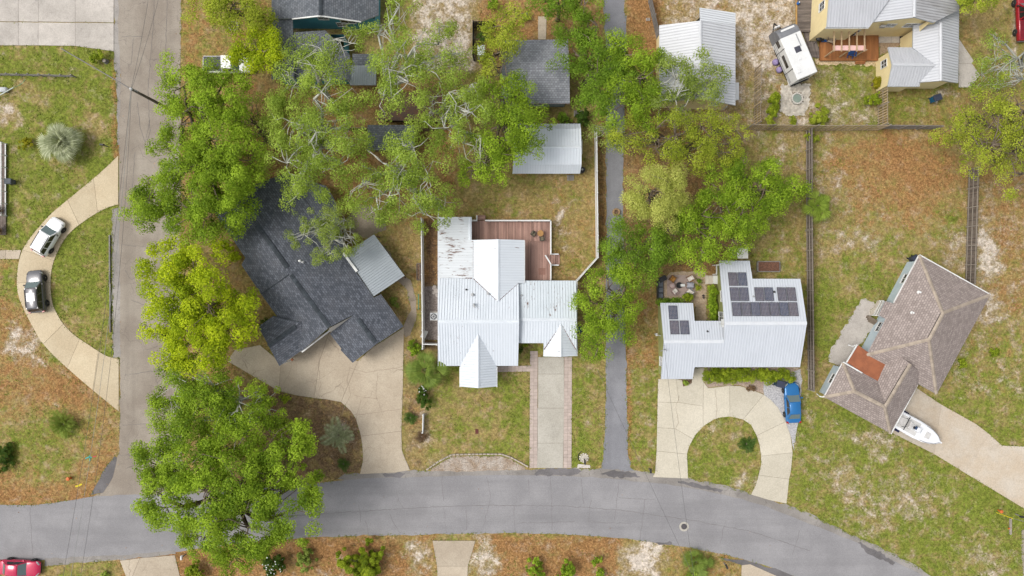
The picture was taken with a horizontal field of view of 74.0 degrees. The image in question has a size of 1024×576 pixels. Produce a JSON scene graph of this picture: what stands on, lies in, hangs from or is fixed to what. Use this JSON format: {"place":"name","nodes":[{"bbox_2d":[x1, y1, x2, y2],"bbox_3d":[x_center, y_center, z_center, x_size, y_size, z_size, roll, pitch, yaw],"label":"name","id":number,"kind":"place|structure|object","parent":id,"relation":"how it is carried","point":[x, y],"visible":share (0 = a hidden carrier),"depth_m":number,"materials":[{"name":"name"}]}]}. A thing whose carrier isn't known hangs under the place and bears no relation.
{"place":"outdoors","nodes":[
{"label":"outdoors","id":0,"kind":"place"},
{"bbox_2d":[17,156,118,410],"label":"circular driveway","id":1,"kind":"structure","parent":0,"point":[72,353],"depth_m":79.95,"materials":[{"name":"beige concrete"}]},
{"bbox_2d":[23,270,49,313],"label":"parked car","id":2,"kind":"object","parent":1,"relation":"on","point":[35,299],"visible":1,"depth_m":78.84,"materials":[{"name":"grey paint"}]},
{"bbox_2d":[30,217,66,256],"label":"parked car","id":3,"kind":"object","parent":1,"relation":"on","point":[47,236],"visible":1,"depth_m":78.84,"materials":[{"name":"white paint"}]},
{"bbox_2d":[95,0,204,495],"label":"side road","id":4,"kind":"structure","parent":0,"point":[135,388],"depth_m":79.99,"materials":[{"name":"asphalt"}]},
{"bbox_2d":[120,555,179,575],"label":"driveway","id":5,"kind":"structure","parent":0,"point":[159,566],"depth_m":79.95,"materials":[{"name":"beige concrete"}]},
{"bbox_2d":[346,205,416,336],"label":"garden path","id":6,"kind":"structure","parent":0,"point":[364,229],"depth_m":79.97,"materials":[{"name":"concrete"}]},
{"bbox_2d":[433,541,474,575],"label":"driveway","id":7,"kind":"structure","parent":0,"point":[453,558],"depth_m":79.95,"materials":[{"name":"beige concrete"}]},
{"bbox_2d":[0,475,921,575],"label":"road","id":8,"kind":"structure","parent":0,"point":[116,525],"depth_m":79.98,"materials":[{"name":"asphalt"}]},
{"bbox_2d":[0,557,41,575],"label":"parked car","id":9,"kind":"object","parent":8,"relation":"on","point":[10,566],"visible":1,"depth_m":79.10,"materials":[{"name":"red paint"}]},
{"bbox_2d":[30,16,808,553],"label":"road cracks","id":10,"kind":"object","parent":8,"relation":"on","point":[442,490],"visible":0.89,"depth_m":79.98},
{"bbox_2d":[0,0,1023,575],"bbox_3d":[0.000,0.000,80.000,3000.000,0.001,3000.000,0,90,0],"label":"ground","id":11,"kind":"structure","parent":0,"point":[844,280],"depth_m":80.00,"materials":[{"name":"plant"}]},
{"bbox_2d":[0,144,5,234],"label":"porch","id":12,"kind":"object","parent":11,"relation":"on","point":[3,223],"visible":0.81,"depth_m":79.83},
{"bbox_2d":[0,142,6,215],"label":"porch railing","id":13,"kind":"object","parent":11,"relation":"on","point":[1,179],"visible":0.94,"depth_m":79.06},
{"bbox_2d":[0,442,15,472],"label":"shrub","id":14,"kind":"object","parent":11,"relation":"on","point":[6,451],"visible":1,"depth_m":79.34,"materials":[{"name":"green plant"}]},
{"bbox_2d":[0,0,113,50],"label":"parking apron","id":15,"kind":"object","parent":11,"relation":"on","point":[29,30],"visible":1,"depth_m":79.95,"materials":[{"name":"grey concrete"}]},
{"bbox_2d":[35,121,83,165],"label":"fan palm","id":16,"kind":"object","parent":11,"relation":"on","point":[65,145],"visible":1,"depth_m":77.80,"materials":[{"name":"green plant"}]},
{"bbox_2d":[48,409,76,438],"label":"palm","id":17,"kind":"object","parent":11,"relation":"on","point":[61,429],"visible":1,"depth_m":79.08,"materials":[{"name":"green plant"}]},
{"bbox_2d":[91,456,116,494],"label":"road shoulder","id":18,"kind":"object","parent":11,"relation":"on","point":[106,477],"visible":1,"depth_m":79.98},
{"bbox_2d":[45,550,175,565],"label":"road shoulder","id":19,"kind":"object","parent":11,"relation":"on","point":[53,561],"visible":0.99,"depth_m":79.98},
{"bbox_2d":[111,208,120,357],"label":"road shoulder","id":20,"kind":"object","parent":11,"relation":"on","point":[116,320],"visible":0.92,"depth_m":79.99},
{"bbox_2d":[114,0,120,144],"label":"road shoulder","id":21,"kind":"object","parent":11,"relation":"on","point":[116,48],"visible":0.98,"depth_m":79.99},
{"bbox_2d":[115,49,269,246],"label":"broadleaf tree","id":22,"kind":"object","parent":11,"relation":"on","point":[205,161],"visible":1,"depth_m":70.84,"materials":[{"name":"green plant"}]},
{"bbox_2d":[130,230,261,378],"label":"broadleaf tree","id":23,"kind":"object","parent":11,"relation":"on","point":[212,325],"visible":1,"depth_m":71.33,"materials":[{"name":"green plant"}]},
{"bbox_2d":[144,350,294,471],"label":"broadleaf tree","id":24,"kind":"object","parent":11,"relation":"on","point":[226,415],"visible":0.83,"depth_m":72.56,"materials":[{"name":"green plant"}]},
{"bbox_2d":[128,416,325,575],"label":"broadleaf tree","id":25,"kind":"object","parent":11,"relation":"on","point":[228,506],"visible":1,"depth_m":70.06,"materials":[{"name":"green plant"}]},
{"bbox_2d":[203,55,250,74],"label":"pickup truck","id":26,"kind":"object","parent":11,"relation":"on","point":[221,57],"visible":0.27,"depth_m":78.86,"materials":[{"name":"white paint"}]},
{"bbox_2d":[180,0,278,35],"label":"broadleaf tree","id":27,"kind":"object","parent":11,"relation":"on","point":[250,17],"visible":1,"depth_m":73.19,"materials":[{"name":"green plant"}]},
{"bbox_2d":[222,22,285,77],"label":"broadleaf tree","id":28,"kind":"object","parent":11,"relation":"on","point":[262,47],"visible":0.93,"depth_m":74.44,"materials":[{"name":"green plant"}]},
{"bbox_2d":[222,90,294,182],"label":"broadleaf tree","id":29,"kind":"object","parent":11,"relation":"on","point":[261,127],"visible":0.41,"depth_m":73.19,"materials":[{"name":"green plant"}]},
{"bbox_2d":[262,554,285,575],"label":"shrub","id":30,"kind":"object","parent":11,"relation":"on","point":[268,561],"visible":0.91,"depth_m":78.51,"materials":[{"name":"green plant"}]},
{"bbox_2d":[295,547,318,572],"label":"shrub","id":31,"kind":"object","parent":11,"relation":"on","point":[304,558],"visible":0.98,"depth_m":78.87,"materials":[{"name":"green plant"}]},
{"bbox_2d":[216,175,405,365],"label":"shingle house","id":32,"kind":"structure","parent":11,"relation":"on","point":[307,301],"depth_m":76.37,"materials":[{"name":"grey"}]},
{"bbox_2d":[228,328,409,473],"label":"forecourt","id":33,"kind":"structure","parent":11,"relation":"on","point":[381,436],"depth_m":79.95,"materials":[{"name":"beige concrete"}]},
{"bbox_2d":[260,62,377,211],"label":"broadleaf tree","id":34,"kind":"object","parent":11,"relation":"on","point":[318,139],"visible":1,"depth_m":69.99,"materials":[{"name":"green plant"}]},
{"bbox_2d":[271,23,368,113],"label":"broadleaf tree","id":35,"kind":"object","parent":11,"relation":"on","point":[313,58],"visible":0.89,"depth_m":71.33,"materials":[{"name":"green plant"}]},
{"bbox_2d":[284,202,363,266],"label":"broadleaf tree","id":36,"kind":"object","parent":11,"relation":"on","point":[329,222],"visible":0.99,"depth_m":73.38,"materials":[{"name":"green plant"}]},
{"bbox_2d":[271,0,379,84],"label":"teal house","id":37,"kind":"structure","parent":11,"relation":"on","point":[317,14],"depth_m":76.60,"materials":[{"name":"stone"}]},
{"bbox_2d":[319,416,354,453],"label":"palm","id":38,"kind":"object","parent":11,"relation":"on","point":[336,431],"visible":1,"depth_m":78.83,"materials":[{"name":"green plant"}]},
{"bbox_2d":[335,538,385,575],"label":"shrub","id":39,"kind":"object","parent":11,"relation":"on","point":[362,567],"visible":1,"depth_m":78.28,"materials":[{"name":"green plant"}]},
{"bbox_2d":[367,125,414,151],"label":"garden shed","id":40,"kind":"structure","parent":11,"relation":"on","point":[379,130],"depth_m":77.29,"materials":[{"name":"stone"}]},
{"bbox_2d":[332,114,462,234],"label":"broadleaf tree","id":41,"kind":"object","parent":11,"relation":"on","point":[408,176],"visible":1,"depth_m":71.31,"materials":[{"name":"green plant"}]},
{"bbox_2d":[379,90,442,122],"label":"garden shed","id":42,"kind":"structure","parent":11,"relation":"on","point":[413,111],"depth_m":77.89,"materials":[{"name":"grey wood"}]},
{"bbox_2d":[361,0,474,125],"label":"broadleaf tree","id":43,"kind":"object","parent":11,"relation":"on","point":[390,83],"visible":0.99,"depth_m":71.05,"materials":[{"name":"green plant"}]},
{"bbox_2d":[421,218,424,349],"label":"vinyl fence","id":44,"kind":"object","parent":11,"relation":"on","point":[422,281],"visible":0.97,"depth_m":78.89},
{"bbox_2d":[403,350,449,389],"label":"fan palm","id":45,"kind":"object","parent":11,"relation":"on","point":[413,369],"visible":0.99,"depth_m":77.11,"materials":[{"name":"green plant"}]},
{"bbox_2d":[424,286,437,339],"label":"gravel strip","id":46,"kind":"object","parent":11,"relation":"on","point":[430,305],"visible":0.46,"depth_m":79.99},
{"bbox_2d":[412,61,504,176],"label":"broadleaf tree","id":47,"kind":"object","parent":11,"relation":"on","point":[466,95],"visible":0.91,"depth_m":71.43,"materials":[{"name":"green plant"}]},
{"bbox_2d":[431,456,524,471],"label":"pebble bed","id":48,"kind":"object","parent":11,"relation":"on","point":[473,463],"visible":1,"depth_m":79.99,"materials":[{"name":"gravel"}]},
{"bbox_2d":[473,0,533,89],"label":"broadleaf tree","id":49,"kind":"object","parent":11,"relation":"on","point":[503,42],"visible":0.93,"depth_m":72.81,"materials":[{"name":"green plant"}]},
{"bbox_2d":[456,68,557,187],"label":"broadleaf tree","id":50,"kind":"object","parent":11,"relation":"on","point":[518,139],"visible":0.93,"depth_m":72.17,"materials":[{"name":"green plant"}]},
{"bbox_2d":[438,217,577,387],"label":"white roof house","id":51,"kind":"structure","parent":11,"relation":"on","point":[495,308],"depth_m":76.59,"materials":[{"name":"metal"}]},
{"bbox_2d":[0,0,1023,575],"bbox_3d":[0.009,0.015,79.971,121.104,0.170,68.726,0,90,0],"label":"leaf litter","id":52,"kind":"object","parent":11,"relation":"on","point":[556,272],"visible":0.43,"depth_m":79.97,"materials":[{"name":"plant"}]},
{"bbox_2d":[472,215,559,280],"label":"timber deck","id":53,"kind":"structure","parent":11,"relation":"on","point":[537,254],"depth_m":79.40,"materials":[{"name":"brown wood"}]},
{"bbox_2d":[530,351,537,467],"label":"paver strip","id":54,"kind":"object","parent":11,"relation":"on","point":[533,400],"visible":1,"depth_m":79.95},
{"bbox_2d":[501,39,569,106],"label":"grey shingle house","id":55,"kind":"structure","parent":11,"relation":"on","point":[531,60],"depth_m":76.39,"materials":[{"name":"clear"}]},
{"bbox_2d":[525,556,545,575],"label":"sapling","id":56,"kind":"object","parent":11,"relation":"on","point":[537,563],"visible":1,"depth_m":78.92,"materials":[{"name":"green plant"}]},
{"bbox_2d":[512,123,581,173],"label":"garden shed","id":57,"kind":"structure","parent":11,"relation":"on","point":[562,148],"depth_m":77.21,"materials":[{"name":"white"}]},
{"bbox_2d":[524,0,606,24],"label":"broadleaf tree","id":58,"kind":"object","parent":11,"relation":"on","point":[568,4],"visible":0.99,"depth_m":72.58,"materials":[{"name":"green plant"}]},
{"bbox_2d":[563,357,571,467],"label":"paver strip","id":59,"kind":"object","parent":11,"relation":"on","point":[567,452],"visible":1,"depth_m":79.95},
{"bbox_2d":[544,6,645,121],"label":"broadleaf tree","id":60,"kind":"object","parent":11,"relation":"on","point":[585,40],"visible":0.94,"depth_m":72.61,"materials":[{"name":"green plant"}]},
{"bbox_2d":[594,128,598,257],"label":"vinyl fence","id":61,"kind":"object","parent":11,"relation":"on","point":[596,194],"visible":0.91,"depth_m":78.90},
{"bbox_2d":[583,120,625,154],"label":"broadleaf tree","id":62,"kind":"object","parent":11,"relation":"on","point":[598,130],"visible":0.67,"depth_m":73.95,"materials":[{"name":"green plant"}]},
{"bbox_2d":[568,259,646,363],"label":"broadleaf tree","id":63,"kind":"object","parent":11,"relation":"on","point":[596,329],"visible":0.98,"depth_m":73.77,"materials":[{"name":"green plant"}]},
{"bbox_2d":[602,0,633,471],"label":"lane","id":64,"kind":"structure","parent":11,"relation":"on","point":[615,455],"depth_m":79.99,"materials":[{"name":"asphalt"}]},
{"bbox_2d":[339,467,929,575],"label":"road shoulder","id":65,"kind":"object","parent":11,"relation":"on","point":[808,518],"visible":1,"depth_m":79.99},
{"bbox_2d":[535,468,581,475],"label":"asphalt patch","id":66,"kind":"object","parent":65,"relation":"on","point":[558,471],"visible":1,"depth_m":79.98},
{"bbox_2d":[599,27,671,136],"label":"broadleaf tree","id":67,"kind":"object","parent":11,"relation":"on","point":[632,90],"visible":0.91,"depth_m":72.06,"materials":[{"name":"green plant"}]},
{"bbox_2d":[597,211,703,293],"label":"broadleaf tree","id":68,"kind":"object","parent":11,"relation":"on","point":[659,252],"visible":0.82,"depth_m":73.56,"materials":[{"name":"green plant"}]},
{"bbox_2d":[618,159,692,233],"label":"broadleaf tree","id":69,"kind":"object","parent":11,"relation":"on","point":[666,202],"visible":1,"depth_m":71.89,"materials":[{"name":"green plant"}]},
{"bbox_2d":[603,100,755,181],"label":"broadleaf tree","id":70,"kind":"object","parent":11,"relation":"on","point":[673,146],"visible":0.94,"depth_m":72.56,"materials":[{"name":"green plant"}]},
{"bbox_2d":[663,271,706,320],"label":"patio gravel","id":71,"kind":"structure","parent":11,"relation":"on","point":[699,301],"depth_m":79.97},
{"bbox_2d":[667,275,692,295],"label":"rug","id":72,"kind":"object","parent":71,"relation":"on","point":[682,279],"visible":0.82,"depth_m":79.95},
{"bbox_2d":[642,44,732,127],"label":"broadleaf tree","id":73,"kind":"object","parent":11,"relation":"on","point":[689,83],"visible":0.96,"depth_m":72.05,"materials":[{"name":"green plant"}]},
{"bbox_2d":[656,8,738,109],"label":"gable metal house","id":74,"kind":"structure","parent":11,"relation":"on","point":[713,31],"depth_m":75.69,"materials":[{"name":"silver metal"}]},
{"bbox_2d":[681,548,716,575],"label":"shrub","id":75,"kind":"object","parent":11,"relation":"on","point":[702,566],"visible":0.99,"depth_m":79.11,"materials":[{"name":"green plant"}]},
{"bbox_2d":[706,284,718,320],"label":"hedge","id":76,"kind":"object","parent":11,"relation":"on","point":[712,303],"visible":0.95,"depth_m":78.79,"materials":[{"name":"green plant"}]},
{"bbox_2d":[672,160,774,277],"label":"broadleaf tree","id":77,"kind":"object","parent":11,"relation":"on","point":[713,223],"visible":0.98,"depth_m":72.95,"materials":[{"name":"green plant"}]},
{"bbox_2d":[655,261,806,378],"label":"solar house","id":78,"kind":"structure","parent":11,"relation":"on","point":[760,323],"depth_m":76.18,"materials":[{"name":"white metal"}]},
{"bbox_2d":[704,367,798,393],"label":"planting bed","id":79,"kind":"object","parent":11,"relation":"on","point":[758,385],"visible":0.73,"depth_m":79.97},
{"bbox_2d":[702,367,755,384],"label":"hedge","id":80,"kind":"object","parent":79,"relation":"on","point":[718,375],"visible":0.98,"depth_m":78.71,"materials":[{"name":"green plant"}]},
{"bbox_2d":[752,367,795,385],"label":"hedge","id":81,"kind":"object","parent":79,"relation":"on","point":[767,374],"visible":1,"depth_m":78.80,"materials":[{"name":"green plant"}]},
{"bbox_2d":[721,558,791,575],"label":"road shoulder","id":82,"kind":"object","parent":11,"relation":"on","point":[775,572],"visible":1,"depth_m":79.98},
{"bbox_2d":[753,63,762,125],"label":"board fence","id":83,"kind":"object","parent":11,"relation":"on","point":[757,105],"visible":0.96,"depth_m":78.75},
{"bbox_2d":[719,152,814,235],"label":"broadleaf tree","id":84,"kind":"object","parent":11,"relation":"on","point":[768,182],"visible":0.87,"depth_m":73.04,"materials":[{"name":"green plant"}]},
{"bbox_2d":[756,261,779,271],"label":"raised bed","id":85,"kind":"object","parent":11,"relation":"on","point":[767,266],"visible":1,"depth_m":79.69,"materials":[{"name":"red soil"}]},
{"bbox_2d":[763,369,801,447],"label":"gravel strip","id":86,"kind":"object","parent":11,"relation":"on","point":[773,393],"visible":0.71,"depth_m":79.98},
{"bbox_2d":[782,382,802,423],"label":"parked car","id":87,"kind":"object","parent":86,"relation":"on","point":[792,405],"visible":0.92,"depth_m":79.09,"materials":[{"name":"blue paint"}]},
{"bbox_2d":[746,123,818,130],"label":"board fence","id":88,"kind":"object","parent":11,"relation":"on","point":[783,127],"visible":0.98,"depth_m":78.53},
{"bbox_2d":[769,23,816,85],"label":"travel trailer","id":89,"kind":"object","parent":11,"relation":"on","point":[793,55],"visible":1,"depth_m":77.06,"materials":[{"name":"white metal"}]},
{"bbox_2d":[779,83,810,115],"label":"cobbled patio","id":90,"kind":"structure","parent":11,"relation":"on","point":[787,107],"depth_m":79.94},
{"bbox_2d":[795,0,811,32],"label":"old deck","id":91,"kind":"structure","parent":11,"relation":"on","point":[803,8],"depth_m":79.65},
{"bbox_2d":[805,127,812,229],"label":"board fence","id":92,"kind":"object","parent":11,"relation":"on","point":[809,169],"visible":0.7,"depth_m":79.00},
{"bbox_2d":[805,229,814,391],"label":"board fence","id":93,"kind":"object","parent":11,"relation":"on","point":[810,329],"visible":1,"depth_m":79.00,"materials":[{"name":"wood"}]},
{"bbox_2d":[800,188,832,222],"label":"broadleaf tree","id":94,"kind":"object","parent":11,"relation":"on","point":[820,199],"visible":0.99,"depth_m":76.77,"materials":[{"name":"green plant"}]},
{"bbox_2d":[809,102,829,127],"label":"shrub","id":95,"kind":"object","parent":11,"relation":"on","point":[823,119],"visible":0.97,"depth_m":78.24,"materials":[{"name":"green plant"}]},
{"bbox_2d":[819,35,878,63],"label":"timber deck","id":96,"kind":"structure","parent":11,"relation":"on","point":[871,53],"depth_m":79.50,"materials":[{"name":"wood"}]},
{"bbox_2d":[824,29,866,56],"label":"pergola","id":97,"kind":"object","parent":96,"relation":"on","point":[849,48],"visible":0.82,"depth_m":76.97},
{"bbox_2d":[829,298,874,365],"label":"worn patio","id":98,"kind":"structure","parent":11,"relation":"on","point":[858,327],"depth_m":79.97,"materials":[{"name":"grey concrete"}]},
{"bbox_2d":[813,124,891,130],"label":"board fence","id":99,"kind":"object","parent":11,"relation":"on","point":[857,127],"visible":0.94,"depth_m":78.46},
{"bbox_2d":[809,0,958,91],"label":"yellow house","id":100,"kind":"structure","parent":11,"relation":"on","point":[925,55],"depth_m":75.76,"materials":[{"name":"silver metal"}]},
{"bbox_2d":[817,254,990,433],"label":"hip roof house","id":101,"kind":"structure","parent":11,"relation":"on","point":[927,312],"depth_m":76.56,"materials":[{"name":"brown"}]},
{"bbox_2d":[893,388,1023,507],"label":"driveway","id":102,"kind":"structure","parent":11,"relation":"on","point":[973,450],"depth_m":79.95,"materials":[{"name":"concrete"}]},
{"bbox_2d":[894,411,941,443],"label":"motor boat","id":103,"kind":"object","parent":102,"relation":"on","point":[913,427],"visible":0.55,"depth_m":78.65,"materials":[{"name":"white plastic"}]},
{"bbox_2d":[965,167,979,283],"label":"board fence","id":104,"kind":"object","parent":11,"relation":"on","point":[973,195],"visible":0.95,"depth_m":78.95,"materials":[{"name":"wood"}]},
{"bbox_2d":[928,72,1023,203],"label":"broadleaf tree","id":105,"kind":"object","parent":11,"relation":"on","point":[1015,136],"visible":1,"depth_m":72.30,"materials":[{"name":"green plant"}]},
{"bbox_2d":[955,0,1005,14],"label":"broadleaf tree","id":106,"kind":"object","parent":11,"relation":"on","point":[963,3],"visible":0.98,"depth_m":72.95,"materials":[{"name":"green plant"}]},
{"bbox_2d":[968,25,1023,96],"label":"broadleaf tree","id":107,"kind":"object","parent":11,"relation":"on","point":[1012,67],"visible":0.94,"depth_m":73.60,"materials":[{"name":"green plant"}]},
{"bbox_2d":[1011,0,1023,42],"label":"pickup truck","id":108,"kind":"object","parent":11,"relation":"on","point":[1018,31],"visible":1,"depth_m":78.99,"materials":[{"name":"red paint"}]},
{"bbox_2d":[537,357,563,467],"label":"driveway","id":109,"kind":"structure","parent":0,"point":[550,426],"depth_m":79.95,"materials":[{"name":"concrete"}]},
{"bbox_2d":[653,368,792,502],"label":"horseshoe driveway","id":110,"kind":"structure","parent":0,"point":[695,407],"depth_m":79.95,"materials":[{"name":"concrete"}]},
{"bbox_2d":[741,564,774,575],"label":"driveway","id":111,"kind":"structure","parent":0,"point":[749,570],"depth_m":79.95,"materials":[{"name":"beige concrete"}]},
{"bbox_2d":[958,40,979,87],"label":"yard path","id":112,"kind":"structure","parent":0,"point":[967,70],"depth_m":79.95,"materials":[{"name":"grey concrete"}]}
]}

